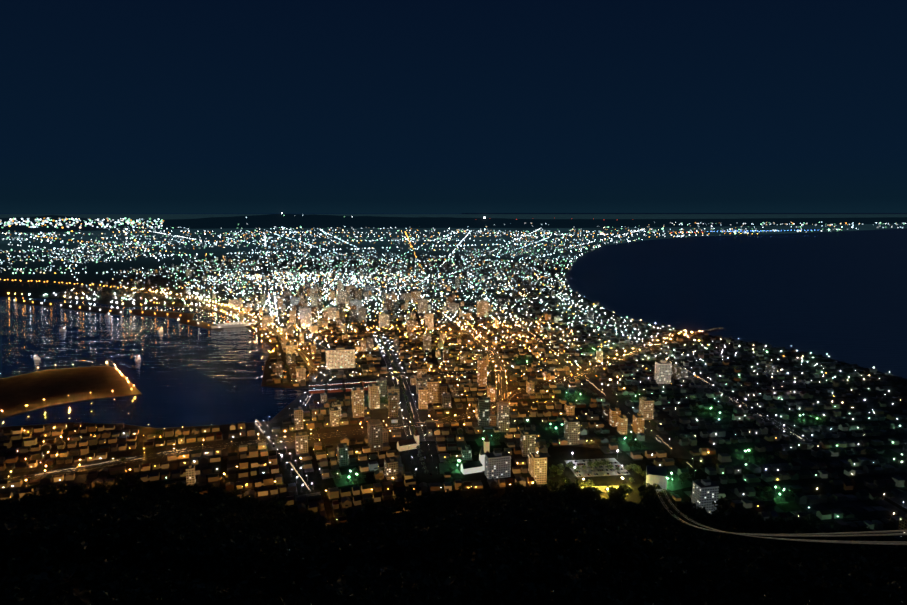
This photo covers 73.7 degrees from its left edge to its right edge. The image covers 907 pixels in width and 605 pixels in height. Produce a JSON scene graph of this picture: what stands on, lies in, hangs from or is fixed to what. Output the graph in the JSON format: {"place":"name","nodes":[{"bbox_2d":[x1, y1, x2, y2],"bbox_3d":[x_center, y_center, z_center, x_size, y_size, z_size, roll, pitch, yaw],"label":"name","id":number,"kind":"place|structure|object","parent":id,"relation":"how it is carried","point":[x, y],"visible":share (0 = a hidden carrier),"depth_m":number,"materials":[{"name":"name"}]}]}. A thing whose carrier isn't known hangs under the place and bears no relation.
{"place":"outdoors","nodes":[
{"label":"outdoors","id":0,"kind":"place"},
{"bbox_2d":[0,366,141,418],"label":"island ground","id":1,"kind":"structure","parent":0,"point":[22,393],"depth_m":1175.11,"materials":[{"name":"soil"},{"name":"grass"}]},
{"bbox_2d":[0,281,317,381],"bbox_3d":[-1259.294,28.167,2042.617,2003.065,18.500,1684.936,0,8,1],"label":"waterfront road","id":2,"kind":"structure","parent":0,"point":[304,356],"depth_m":2039.21,"materials":[{"name":"grey asphalt"}]},
{"bbox_2d":[0,264,810,482],"bbox_3d":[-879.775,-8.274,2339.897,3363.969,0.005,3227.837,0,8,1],"label":"roads","id":3,"kind":"structure","parent":0,"point":[271,440],"depth_m":1161.82,"materials":[{"name":"grey asphalt"}]},
{"bbox_2d":[43,279,799,488],"bbox_3d":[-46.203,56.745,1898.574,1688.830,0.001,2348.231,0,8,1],"label":"street lights","id":4,"kind":"object","parent":3,"relation":"on","point":[411,407],"visible":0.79,"depth_m":1080.11},
{"bbox_2d":[0,213,906,427],"bbox_3d":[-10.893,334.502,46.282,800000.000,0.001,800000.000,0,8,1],"label":"sea","id":5,"kind":"structure","parent":0,"point":[839,295],"depth_m":1928.43,"materials":[{"name":"blue liquid"}]},
{"bbox_2d":[15,299,54,306],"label":"pier","id":6,"kind":"structure","parent":5,"relation":"in","point":[36,303],"depth_m":2284.39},
{"bbox_2d":[60,302,123,314],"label":"pier","id":7,"kind":"structure","parent":5,"relation":"in","point":[113,311],"depth_m":2141.69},
{"bbox_2d":[14,300,255,360],"bbox_3d":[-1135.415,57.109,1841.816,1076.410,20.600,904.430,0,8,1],"label":"boats","id":8,"kind":"object","parent":5,"relation":"on","point":[228,324],"visible":0.81,"depth_m":1790.21,"materials":[{"name":"white"}]},
{"bbox_2d":[130,309,193,319],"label":"pier","id":9,"kind":"structure","parent":5,"relation":"in","point":[175,315],"depth_m":2015.76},
{"bbox_2d":[178,317,222,330],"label":"pier","id":10,"kind":"structure","parent":5,"relation":"in","point":[194,323],"depth_m":1852.38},
{"bbox_2d":[0,214,906,500],"bbox_3d":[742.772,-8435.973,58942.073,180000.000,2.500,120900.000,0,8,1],"label":"ground","id":11,"kind":"structure","parent":0,"point":[90,270],"depth_m":4372.43,"materials":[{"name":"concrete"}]},
{"bbox_2d":[1,289,902,517],"bbox_3d":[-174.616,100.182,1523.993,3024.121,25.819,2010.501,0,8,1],"label":"street lamps","id":12,"kind":"object","parent":11,"relation":"on","point":[469,405],"visible":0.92,"depth_m":1041.91,"materials":[{"name":"metal"}]},
{"bbox_2d":[0,212,905,390],"bbox_3d":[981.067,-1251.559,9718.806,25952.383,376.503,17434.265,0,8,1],"label":"city lights","id":13,"kind":"object","parent":11,"relation":"on","point":[101,225],"visible":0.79,"depth_m":5118.61},
{"bbox_2d":[0,260,906,539],"bbox_3d":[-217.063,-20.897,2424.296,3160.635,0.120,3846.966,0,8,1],"label":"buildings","id":14,"kind":"structure","parent":11,"relation":"on","point":[674,482],"depth_m":886.14,"materials":[{"name":"brown concrete"}]},
{"bbox_2d":[25,335,689,490],"bbox_3d":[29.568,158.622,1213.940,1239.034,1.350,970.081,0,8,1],"label":"cars","id":15,"kind":"object","parent":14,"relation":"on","point":[571,461],"visible":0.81,"depth_m":806.63,"materials":[{"name":"paint"}]},
{"bbox_2d":[3,292,894,516],"bbox_3d":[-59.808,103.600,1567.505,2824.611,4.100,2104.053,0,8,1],"label":"city lights","id":16,"kind":"object","parent":14,"relation":"on","point":[484,394],"visible":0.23,"depth_m":1029.80},
{"bbox_2d":[0,257,906,547],"bbox_3d":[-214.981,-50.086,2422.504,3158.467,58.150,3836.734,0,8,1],"label":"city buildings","id":17,"kind":"structure","parent":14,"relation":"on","point":[430,391],"depth_m":1130.28,"materials":[{"name":"concrete"}]},
{"bbox_2d":[653,479,906,544],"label":"ropeway cables","id":18,"kind":"object","parent":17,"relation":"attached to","point":[850,542],"visible":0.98,"depth_m":88.65,"materials":[{"name":"metal"}]},
{"bbox_2d":[349,347,803,499],"bbox_3d":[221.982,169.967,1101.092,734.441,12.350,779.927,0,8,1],"label":"flood lights","id":19,"kind":"object","parent":11,"relation":"on","point":[617,450],"visible":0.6,"depth_m":833.49,"materials":[{"name":"metal"}]},
{"bbox_2d":[0,214,906,231],"bbox_3d":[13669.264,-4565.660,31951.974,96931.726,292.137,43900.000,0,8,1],"label":"hills","id":20,"kind":"structure","parent":0,"point":[292,221],"depth_m":15844.64,"materials":[{"name":"black"}]},
{"bbox_2d":[0,0,906,212],"label":"sky","id":21,"kind":"structure","parent":0,"point":[107,106],"materials":[{"name":"blue"}]},
{"bbox_2d":[10,441,906,604],"bbox_3d":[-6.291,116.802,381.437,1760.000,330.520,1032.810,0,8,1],"label":"trees","id":22,"kind":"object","parent":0,"point":[314,481],"depth_m":773.12,"materials":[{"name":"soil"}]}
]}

